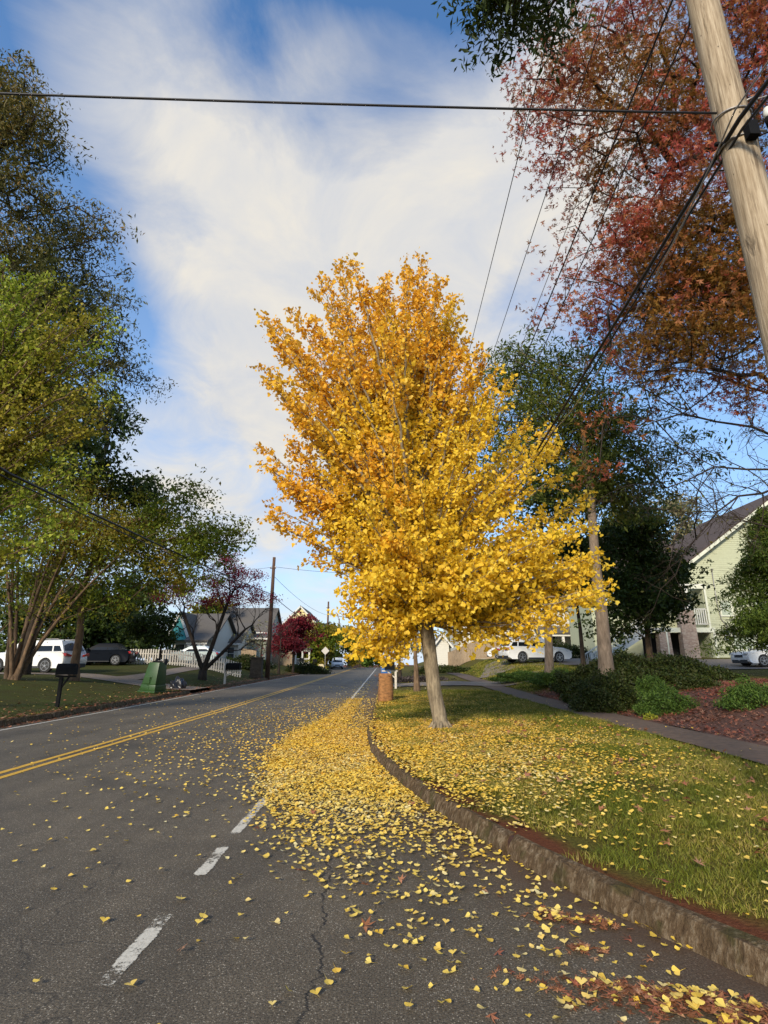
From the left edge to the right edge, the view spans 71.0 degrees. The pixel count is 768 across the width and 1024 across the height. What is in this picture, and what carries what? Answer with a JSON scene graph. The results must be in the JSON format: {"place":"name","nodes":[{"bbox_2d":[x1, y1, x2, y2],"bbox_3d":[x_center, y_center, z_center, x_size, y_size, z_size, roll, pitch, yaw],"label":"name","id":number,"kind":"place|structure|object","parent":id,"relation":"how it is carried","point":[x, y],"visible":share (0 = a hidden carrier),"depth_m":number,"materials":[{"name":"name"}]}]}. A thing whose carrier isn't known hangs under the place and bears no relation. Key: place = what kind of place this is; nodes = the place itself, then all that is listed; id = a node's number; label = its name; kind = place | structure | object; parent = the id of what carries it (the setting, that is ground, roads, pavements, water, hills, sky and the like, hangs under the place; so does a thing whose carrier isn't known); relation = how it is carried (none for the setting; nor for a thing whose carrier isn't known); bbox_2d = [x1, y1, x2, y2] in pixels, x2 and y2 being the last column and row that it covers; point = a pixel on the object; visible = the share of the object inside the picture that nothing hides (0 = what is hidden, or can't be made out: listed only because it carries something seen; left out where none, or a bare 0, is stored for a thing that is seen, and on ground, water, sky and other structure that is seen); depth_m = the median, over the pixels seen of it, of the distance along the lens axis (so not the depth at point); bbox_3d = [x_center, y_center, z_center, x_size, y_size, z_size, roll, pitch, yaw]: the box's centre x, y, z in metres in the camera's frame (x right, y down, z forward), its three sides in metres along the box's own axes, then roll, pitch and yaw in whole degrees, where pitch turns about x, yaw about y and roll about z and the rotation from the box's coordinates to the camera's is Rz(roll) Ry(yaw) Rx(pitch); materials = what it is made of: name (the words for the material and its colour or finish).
{"place":"outdoors","nodes":[
{"label":"outdoors","id":0,"kind":"place"},
{"bbox_2d":[0,672,206,689],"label":"driveway","id":1,"kind":"structure","parent":0,"point":[111,678],"depth_m":27.10,"materials":[{"name":"concrete"}]},
{"bbox_2d":[0,660,330,719],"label":"ground","id":2,"kind":"structure","parent":0,"point":[13,693],"depth_m":22.31,"materials":[{"name":"green plant"}]},
{"bbox_2d":[0,568,70,652],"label":"evergreen tree","id":3,"kind":"object","parent":2,"relation":"on","point":[3,637],"visible":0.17,"depth_m":38.83,"materials":[{"name":"green plant"}]},
{"bbox_2d":[0,638,88,672],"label":"parked car","id":4,"kind":"object","parent":2,"relation":"on","point":[50,655],"visible":0.44,"depth_m":28.52,"materials":[{"name":"white paint"}]},
{"bbox_2d":[0,577,120,651],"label":"evergreen tree","id":5,"kind":"object","parent":2,"relation":"on","point":[92,631],"visible":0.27,"depth_m":38.93,"materials":[{"name":"green plant"}]},
{"bbox_2d":[0,254,128,585],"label":"lime green tree","id":6,"kind":"object","parent":2,"relation":"on","point":[21,363],"visible":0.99,"depth_m":14.91,"materials":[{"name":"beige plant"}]},
{"bbox_2d":[55,663,77,706],"bbox_3d":[-9.954,5.485,16.759,0.594,1.487,0.260,2,-16,-8],"label":"mailbox","id":7,"kind":"object","parent":2,"relation":"on","point":[67,670],"visible":0.84,"depth_m":16.78,"materials":[{"name":"black plastic"}]},
{"bbox_2d":[0,26,178,427],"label":"oak tree","id":8,"kind":"object","parent":2,"relation":"on","point":[11,106],"visible":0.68,"depth_m":19.61,"materials":[{"name":"green plant"}]},
{"bbox_2d":[0,370,182,674],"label":"oak tree","id":9,"kind":"object","parent":2,"relation":"on","point":[98,451],"visible":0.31,"depth_m":26.97,"materials":[{"name":"green plant"}]},
{"bbox_2d":[0,461,193,679],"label":"crape myrtle","id":10,"kind":"object","parent":2,"relation":"on","point":[15,667],"visible":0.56,"depth_m":22.85,"materials":[{"name":"green plant"}]},
{"bbox_2d":[85,643,137,664],"bbox_3d":[-19.430,9.814,37.233,4.110,1.453,2.110,2,-16,-8],"label":"parked car","id":11,"kind":"object","parent":2,"relation":"on","point":[116,653],"visible":0.66,"depth_m":36.56,"materials":[{"name":"blue paint"}]},
{"bbox_2d":[55,584,170,663],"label":"evergreen tree","id":12,"kind":"object","parent":2,"relation":"on","point":[130,644],"visible":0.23,"depth_m":40.52,"materials":[{"name":"green plant"}]},
{"bbox_2d":[0,463,256,680],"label":"spreading tree","id":13,"kind":"object","parent":2,"relation":"on","point":[205,549],"visible":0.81,"depth_m":24.70,"materials":[{"name":"green plant"}]},
{"bbox_2d":[110,570,186,660],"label":"evergreen tree","id":14,"kind":"object","parent":2,"relation":"on","point":[152,608],"visible":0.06,"depth_m":47.34,"materials":[{"name":"green plant"}]},
{"bbox_2d":[114,606,184,660],"bbox_3d":[-13.153,7.394,30.154,3.644,4.376,3.120,0,-16,0],"label":"holly bush","id":15,"kind":"object","parent":2,"relation":"on","point":[139,626],"visible":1,"depth_m":30.01,"materials":[{"name":"green plant"}]},
{"bbox_2d":[137,658,167,692],"bbox_3d":[-10.183,7.246,23.929,0.860,1.448,0.880,-1,-15,14],"label":"trash cart","id":16,"kind":"object","parent":2,"relation":"on","point":[154,680],"visible":1,"depth_m":23.66,"materials":[{"name":"green plastic"}]},
{"bbox_2d":[126,649,241,676],"bbox_3d":[-14.480,10.886,38.761,8.307,1.968,0.110,3,-16,-10],"label":"picket fence","id":17,"kind":"object","parent":2,"relation":"on","point":[192,664],"visible":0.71,"depth_m":38.76,"materials":[{"name":"white wood"}]},
{"bbox_2d":[164,646,223,662],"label":"parked car","id":18,"kind":"object","parent":2,"relation":"on","point":[203,650],"visible":0.3,"depth_m":44.64,"materials":[{"name":"white paint"}]},
{"bbox_2d":[169,611,236,662],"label":"teal gable house","id":19,"kind":"structure","parent":2,"relation":"on","point":[204,633],"depth_m":56.30,"materials":[{"name":"white"}]},
{"bbox_2d":[184,592,235,613],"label":"backyard tree","id":20,"kind":"object","parent":2,"relation":"on","point":[213,610],"visible":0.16,"depth_m":72.46,"materials":[{"name":"green plant"}]},
{"bbox_2d":[144,549,282,680],"bbox_3d":[-10.610,6.576,34.592,9.348,8.374,6.075,0,-16,0],"label":"forked tree","id":21,"kind":"object","parent":2,"relation":"on","point":[205,665],"visible":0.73,"depth_m":34.25,"materials":[{"name":"brown plant"}]},
{"bbox_2d":[227,623,255,658],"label":"white cottage","id":22,"kind":"structure","parent":2,"relation":"on","point":[236,645],"depth_m":61.23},
{"bbox_2d":[220,653,278,669],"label":"hedge","id":23,"kind":"object","parent":2,"relation":"on","point":[244,660],"visible":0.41,"depth_m":47.79,"materials":[{"name":"green plant"}]},
{"bbox_2d":[226,608,281,661],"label":"grey house","id":24,"kind":"structure","parent":2,"relation":"on","point":[247,615],"depth_m":76.06,"materials":[{"name":"grey"}]},
{"bbox_2d":[249,657,264,678],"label":"brick pillar","id":25,"kind":"structure","parent":2,"relation":"on","point":[256,667],"depth_m":41.41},
{"bbox_2d":[265,557,275,679],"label":"utility pole","id":26,"kind":"object","parent":2,"relation":"on","point":[268,653],"visible":0.88,"depth_m":43.96,"materials":[{"name":"brown wood"}]},
{"bbox_2d":[0,467,270,593],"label":"power line","id":27,"kind":"object","parent":26,"relation":"attached to","point":[42,489],"visible":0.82,"depth_m":15.63,"materials":[{"name":"black rubber"}]},
{"bbox_2d":[0,474,271,595],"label":"power line","id":28,"kind":"object","parent":26,"relation":"attached to","point":[99,521],"visible":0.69,"depth_m":15.46,"materials":[{"name":"black rubber"}]},
{"bbox_2d":[254,618,307,673],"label":"tree","id":29,"kind":"object","parent":2,"relation":"on","point":[289,627],"visible":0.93,"depth_m":52.53,"materials":[{"name":"red plant"}]},
{"bbox_2d":[262,611,328,672],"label":"maple tree","id":30,"kind":"object","parent":2,"relation":"on","point":[299,647],"visible":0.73,"depth_m":56.00,"materials":[{"name":"red plant"}]},
{"bbox_2d":[284,661,331,673],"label":"hedge","id":31,"kind":"object","parent":2,"relation":"on","point":[303,668],"visible":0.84,"depth_m":59.00,"materials":[{"name":"green plant"}]},
{"bbox_2d":[292,619,347,668],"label":"roadside tree","id":32,"kind":"object","parent":2,"relation":"on","point":[318,654],"visible":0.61,"depth_m":80.17,"materials":[{"name":"green plant"}]},
{"bbox_2d":[328,624,365,667],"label":"roadside tree","id":33,"kind":"object","parent":2,"relation":"on","point":[352,662],"visible":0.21,"depth_m":100.87,"materials":[{"name":"green plant"}]},
{"bbox_2d":[113,664,275,679],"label":"path","id":34,"kind":"structure","parent":0,"point":[168,672],"depth_m":34.19,"materials":[{"name":"concrete"}]},
{"bbox_2d":[0,668,767,1023],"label":"road","id":35,"kind":"structure","parent":0,"point":[64,944],"depth_m":3.45,"materials":[{"name":"grey asphalt"}]},
{"bbox_2d":[0,691,190,725],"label":"kerb","id":36,"kind":"structure","parent":35,"relation":"on","point":[23,719],"depth_m":16.34,"materials":[{"name":"concrete"}]},
{"bbox_2d":[0,670,299,727],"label":"fallen leaves","id":37,"kind":"object","parent":35,"relation":"on","point":[62,717],"visible":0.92,"depth_m":19.96,"materials":[{"name":"plant"}]},
{"bbox_2d":[0,670,346,773],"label":"line marking","id":38,"kind":"object","parent":35,"relation":"on","point":[7,770],"visible":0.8,"depth_m":10.71,"materials":[{"name":"yellow paint"}]},
{"bbox_2d":[0,668,354,778],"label":"line marking","id":39,"kind":"object","parent":35,"relation":"on","point":[17,772],"visible":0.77,"depth_m":10.19,"materials":[{"name":"yellow paint"}]},
{"bbox_2d":[101,798,268,986],"bbox_3d":[-1.350,2.796,4.452,0.162,0.001,4.120,0,-16,0],"label":"edge line marking","id":40,"kind":"object","parent":35,"relation":"on","point":[149,935],"visible":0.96,"depth_m":3.10,"materials":[{"name":"white paint"}]},
{"bbox_2d":[11,698,456,846],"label":"fallen leaves","id":41,"kind":"object","parent":35,"relation":"on","point":[350,731],"visible":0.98,"depth_m":9.96,"materials":[{"name":"yellow plant"}]},
{"bbox_2d":[0,736,751,1023],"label":"fallen leaves","id":42,"kind":"object","parent":35,"relation":"on","point":[437,947],"visible":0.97,"depth_m":4.98,"materials":[{"name":"yellow plant"}]},
{"bbox_2d":[520,902,581,929],"bbox_3d":[1.008,2.439,3.280,0.372,0.066,0.275,-12,-19,36],"label":"leaf pile","id":43,"kind":"object","parent":35,"relation":"on","point":[554,913],"visible":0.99,"depth_m":3.27,"materials":[{"name":"yellow plant"}]},
{"bbox_2d":[367,692,767,986],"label":"kerb","id":44,"kind":"structure","parent":35,"relation":"on","point":[740,952],"depth_m":3.38,"materials":[{"name":"concrete"}]},
{"bbox_2d":[554,940,607,962],"bbox_3d":[1.064,2.336,2.899,0.265,0.062,0.169,-10,-19,32],"label":"leaf pile","id":45,"kind":"object","parent":35,"relation":"on","point":[584,946],"visible":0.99,"depth_m":2.89,"materials":[{"name":"brown plant"}]},
{"bbox_2d":[574,913,632,929],"bbox_3d":[1.286,2.411,3.170,0.360,0.064,0.199,-9,-18,28],"label":"leaf pile","id":46,"kind":"object","parent":35,"relation":"on","point":[595,919],"visible":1,"depth_m":3.18,"materials":[{"name":"brown plant"}]},
{"bbox_2d":[473,965,767,1023],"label":"leaf pile","id":47,"kind":"object","parent":35,"relation":"on","point":[700,999],"visible":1,"depth_m":2.44,"materials":[{"name":"yellow plant"}]},
{"bbox_2d":[0,0,767,664],"label":"sky","id":48,"kind":"structure","parent":0,"point":[239,208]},
{"bbox_2d":[393,670,543,686],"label":"driveway","id":49,"kind":"structure","parent":0,"point":[490,683],"depth_m":29.71,"materials":[{"name":"concrete"}]},
{"bbox_2d":[460,658,575,690],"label":"grass","id":50,"kind":"structure","parent":0,"point":[523,684],"depth_m":36.07,"materials":[{"name":"green plant"}]},
{"bbox_2d":[372,666,767,940],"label":"verge lawn","id":51,"kind":"structure","parent":0,"point":[752,924],"depth_m":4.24,"materials":[{"name":"green plant"}]},
{"bbox_2d":[374,673,393,702],"bbox_3d":[-0.002,6.202,19.023,0.670,0.965,0.606,2,-16,-8],"label":"yard waste bag","id":52,"kind":"object","parent":51,"relation":"on","point":[385,690],"visible":0.99,"depth_m":18.84,"materials":[{"name":"paper"}]},
{"bbox_2d":[380,596,468,691],"bbox_3d":[1.772,5.361,24.487,5.005,5.856,4.508,-6,-17,22],"label":"street tree","id":53,"kind":"object","parent":51,"relation":"on","point":[416,686],"visible":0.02,"depth_m":23.76,"materials":[{"name":"beige plant"}]},
{"bbox_2d":[246,247,619,728],"bbox_3d":[0.930,-1.202,12.421,8.452,11.996,4.665,0,-16,0],"label":"ginkgo tree","id":54,"kind":"object","parent":51,"relation":"on","point":[409,532],"visible":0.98,"depth_m":11.66,"materials":[{"name":"yellow plant"}]},
{"bbox_2d":[410,664,472,673],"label":"hedge","id":55,"kind":"object","parent":51,"relation":"on","point":[449,669],"visible":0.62,"depth_m":45.58,"materials":[{"name":"green plant"}]},
{"bbox_2d":[368,692,743,805],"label":"fallen leaves","id":56,"kind":"object","parent":51,"relation":"on","point":[398,727],"visible":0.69,"depth_m":9.34,"materials":[{"name":"yellow plant"}]},
{"bbox_2d":[371,715,767,914],"bbox_3d":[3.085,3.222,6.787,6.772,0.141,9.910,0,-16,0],"label":"fallen leaves","id":57,"kind":"object","parent":51,"relation":"on","point":[492,769],"visible":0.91,"depth_m":6.32,"materials":[{"name":"yellow plant"}]},
{"bbox_2d":[685,0,767,370],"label":"utility pole","id":58,"kind":"object","parent":51,"relation":"on","point":[746,176],"visible":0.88,"depth_m":4.74,"materials":[{"name":"brown wood"}]},
{"bbox_2d":[0,92,716,114],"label":"power line","id":59,"kind":"object","parent":58,"relation":"attached to","point":[353,104],"visible":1,"depth_m":4.88,"materials":[{"name":"black rubber"}]},
{"bbox_2d":[460,3,556,386],"bbox_3d":[2.787,-3.736,22.846,0.071,0.532,58.002,0,-16,0],"label":"power line","id":60,"kind":"object","parent":58,"relation":"attached to","point":[511,182],"visible":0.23,"depth_m":11.23,"materials":[{"name":"black rubber"}]},
{"bbox_2d":[476,0,609,402],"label":"power line","id":61,"kind":"object","parent":58,"relation":"attached to","point":[551,175],"visible":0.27,"depth_m":11.03,"materials":[{"name":"black rubber"}]},
{"bbox_2d":[477,0,653,459],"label":"power line","id":62,"kind":"object","parent":58,"relation":"attached to","point":[587,173],"visible":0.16,"depth_m":8.54,"materials":[{"name":"metal"}]},
{"bbox_2d":[480,0,672,466],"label":"power line","id":63,"kind":"object","parent":58,"relation":"attached to","point":[662,24],"visible":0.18,"depth_m":8.35,"materials":[{"name":"black rubber"}]},
{"bbox_2d":[476,78,767,546],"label":"power line","id":64,"kind":"object","parent":58,"relation":"attached to","point":[763,87],"visible":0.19,"depth_m":5.84,"materials":[{"name":"black rubber"}]},
{"bbox_2d":[486,95,767,537],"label":"power line","id":65,"kind":"object","parent":58,"relation":"attached to","point":[712,177],"visible":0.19,"depth_m":5.92,"materials":[{"name":"black rubber"}]},
{"bbox_2d":[546,61,767,437],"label":"power line","id":66,"kind":"object","parent":58,"relation":"attached to","point":[755,80],"visible":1,"depth_m":5.38,"materials":[{"name":"metal"}]},
{"bbox_2d":[412,657,767,766],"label":"ground","id":67,"kind":"structure","parent":0,"point":[759,673],"depth_m":27.77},
{"bbox_2d":[435,634,452,665],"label":"white shed","id":68,"kind":"structure","parent":67,"relation":"on","point":[442,648],"depth_m":65.82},
{"bbox_2d":[448,641,499,665],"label":"privacy fence","id":69,"kind":"object","parent":67,"relation":"on","point":[459,657],"visible":0.46,"depth_m":55.20,"materials":[{"name":"brown wood"}]},
{"bbox_2d":[486,669,537,682],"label":"shrub","id":70,"kind":"object","parent":67,"relation":"on","point":[520,675],"visible":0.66,"depth_m":29.18,"materials":[{"name":"green plant"}]},
{"bbox_2d":[431,0,614,85],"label":"overhanging oak","id":71,"kind":"object","parent":67,"relation":"on","point":[515,12],"visible":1,"depth_m":6.59,"materials":[{"name":"green plant"}]},
{"bbox_2d":[479,658,595,677],"bbox_3d":[11.287,11.284,39.158,10.175,1.325,7.500,0,-16,0],"label":"driveway mound","id":72,"kind":"object","parent":67,"relation":"on","point":[573,661],"visible":0.47,"depth_m":37.94,"materials":[{"name":"plant"}]},
{"bbox_2d":[496,637,571,662],"bbox_3d":[10.653,9.786,38.277,4.932,1.763,2.260,3,-16,-12],"label":"parked car","id":73,"kind":"object","parent":72,"relation":"on","point":[521,652],"visible":0.78,"depth_m":37.32,"materials":[{"name":"white paint"}]},
{"bbox_2d":[467,420,617,672],"bbox_3d":[8.060,2.018,27.637,9.134,13.378,6.760,0,-16,0],"label":"background tree","id":74,"kind":"object","parent":67,"relation":"on","point":[549,660],"visible":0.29,"depth_m":27.19,"materials":[{"name":"yellow plant"}]},
{"bbox_2d":[511,593,585,645],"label":"white house","id":75,"kind":"structure","parent":67,"relation":"on","point":[564,637],"depth_m":56.44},
{"bbox_2d":[526,666,572,685],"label":"shrub","id":76,"kind":"object","parent":67,"relation":"on","point":[543,678],"visible":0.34,"depth_m":24.49,"materials":[{"name":"green plant"}]},
{"bbox_2d":[541,521,640,668],"bbox_3d":[12.239,5.253,33.630,7.991,9.340,7.348,-8,-17,26],"label":"background tree","id":77,"kind":"object","parent":67,"relation":"on","point":[583,544],"visible":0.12,"depth_m":32.66,"materials":[{"name":"green plant"}]},
{"bbox_2d":[570,494,715,658],"bbox_3d":[13.846,3.611,28.970,6.858,10.235,7.555,-10,-18,32],"label":"magnolia tree","id":78,"kind":"object","parent":67,"relation":"on","point":[635,543],"visible":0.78,"depth_m":27.98,"materials":[{"name":"green plant"}]},
{"bbox_2d":[534,680,767,745],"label":"mulch bed","id":79,"kind":"object","parent":67,"relation":"on","point":[755,723],"visible":0.14,"depth_m":11.61,"materials":[{"name":"soil"}]},
{"bbox_2d":[548,663,596,693],"bbox_3d":[7.887,6.494,21.095,3.020,1.305,2.526,0,-16,0],"label":"shrub","id":80,"kind":"object","parent":79,"relation":"on","point":[560,686],"visible":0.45,"depth_m":20.78,"materials":[{"name":"green plant"}]},
{"bbox_2d":[557,675,597,702],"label":"shrub","id":81,"kind":"object","parent":79,"relation":"on","point":[568,695],"visible":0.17,"depth_m":18.16,"materials":[{"name":"green plant"}]},
{"bbox_2d":[451,317,732,673],"bbox_3d":[7.825,-0.376,21.981,11.965,15.000,7.292,2,-16,-7],"label":"oak tree","id":82,"kind":"object","parent":79,"relation":"on","point":[537,399],"visible":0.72,"depth_m":21.73,"materials":[{"name":"green plant"}]},
{"bbox_2d":[567,665,641,713],"bbox_3d":[6.503,5.167,15.566,2.645,1.445,2.033,0,-16,0],"label":"shrub","id":83,"kind":"object","parent":79,"relation":"on","point":[604,692],"visible":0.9,"depth_m":15.16,"materials":[{"name":"green plant"}]},
{"bbox_2d":[572,646,667,677],"bbox_3d":[9.327,5.943,20.684,4.555,1.539,2.806,0,-16,0],"label":"shrub","id":84,"kind":"object","parent":79,"relation":"on","point":[620,656],"visible":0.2,"depth_m":20.32,"materials":[{"name":"green plant"}]},
{"bbox_2d":[492,0,767,488],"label":"sweetgum tree","id":85,"kind":"object","parent":79,"relation":"on","point":[703,295],"visible":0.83,"depth_m":15.32,"materials":[{"name":"red plant"}]},
{"bbox_2d":[604,658,665,687],"bbox_3d":[8.505,5.561,18.191,2.671,1.252,1.959,-6,-17,21],"label":"shrub","id":86,"kind":"object","parent":79,"relation":"on","point":[631,672],"visible":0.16,"depth_m":17.86,"materials":[{"name":"green plant"}]},
{"bbox_2d":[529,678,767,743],"bbox_3d":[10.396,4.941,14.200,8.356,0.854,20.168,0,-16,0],"label":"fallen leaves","id":87,"kind":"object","parent":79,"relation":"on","point":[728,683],"visible":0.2,"depth_m":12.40,"materials":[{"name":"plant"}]},
{"bbox_2d":[634,672,671,693],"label":"shrub","id":88,"kind":"object","parent":79,"relation":"on","point":[648,683],"visible":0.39,"depth_m":16.63,"materials":[{"name":"green plant"}]},
{"bbox_2d":[631,682,705,716],"bbox_3d":[7.195,4.817,13.828,1.863,0.935,1.659,0,-16,0],"label":"shrub","id":89,"kind":"object","parent":79,"relation":"on","point":[660,698],"visible":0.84,"depth_m":13.55,"materials":[{"name":"green plant"}]},
{"bbox_2d":[632,649,728,680],"bbox_3d":[10.874,5.861,20.163,4.012,1.379,2.574,0,-16,0],"label":"shrub","id":90,"kind":"object","parent":79,"relation":"on","point":[688,663],"visible":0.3,"depth_m":19.60,"materials":[{"name":"green plant"}]},
{"bbox_2d":[654,665,710,685],"bbox_3d":[9.802,5.542,18.008,2.102,0.882,1.965,-10,-18,31],"label":"shrub","id":91,"kind":"object","parent":79,"relation":"on","point":[671,674],"visible":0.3,"depth_m":17.67,"materials":[{"name":"green plant"}]},
{"bbox_2d":[673,673,725,690],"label":"shrub","id":92,"kind":"object","parent":79,"relation":"on","point":[694,681],"visible":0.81,"depth_m":15.79,"materials":[{"name":"green plant"}]},
{"bbox_2d":[707,664,751,680],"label":"shrub","id":93,"kind":"object","parent":79,"relation":"on","point":[732,675],"visible":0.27,"depth_m":19.99,"materials":[{"name":"green plant"}]},
{"bbox_2d":[710,673,767,710],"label":"shrub","id":94,"kind":"object","parent":79,"relation":"on","point":[746,693],"visible":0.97,"depth_m":12.04,"materials":[{"name":"green plant"}]},
{"bbox_2d":[547,323,767,636],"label":"bare tree","id":95,"kind":"object","parent":67,"relation":"on","point":[715,515],"visible":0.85,"depth_m":15.17,"materials":[{"name":"brown plant"}]},
{"bbox_2d":[568,495,767,659],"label":"green house","id":96,"kind":"structure","parent":67,"relation":"on","point":[681,637],"depth_m":43.38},
{"bbox_2d":[648,484,704,544],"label":"background tree","id":97,"kind":"object","parent":67,"relation":"on","point":[683,505],"visible":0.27,"depth_m":62.27,"materials":[{"name":"green plant"}]},
{"bbox_2d":[684,505,767,656],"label":"cypress tree","id":98,"kind":"object","parent":67,"relation":"on","point":[748,623],"visible":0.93,"depth_m":24.12,"materials":[{"name":"green plant"}]},
{"bbox_2d":[684,659,767,668],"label":"parking pad","id":99,"kind":"object","parent":67,"relation":"on","point":[728,663],"visible":0.38,"depth_m":34.27,"materials":[{"name":"concrete"}]},
{"bbox_2d":[729,647,767,665],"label":"parked car","id":100,"kind":"object","parent":99,"relation":"on","point":[747,658],"visible":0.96,"depth_m":32.08,"materials":[{"name":"white paint"}]},
{"bbox_2d":[418,666,767,764],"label":"sidewalk","id":101,"kind":"structure","parent":0,"point":[752,751],"depth_m":10.75,"materials":[{"name":"concrete"}]},
{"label":"utility pole","id":102,"kind":"object","parent":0,"visible":0},
{"bbox_2d":[490,24,690,462],"bbox_3d":[4.049,-1.449,22.208,0.170,0.681,58.006,0,-16,1],"label":"power line","id":103,"kind":"object","parent":102,"relation":"attached to","point":[608,203],"visible":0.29,"depth_m":8.85,"materials":[{"name":"black rubber"}]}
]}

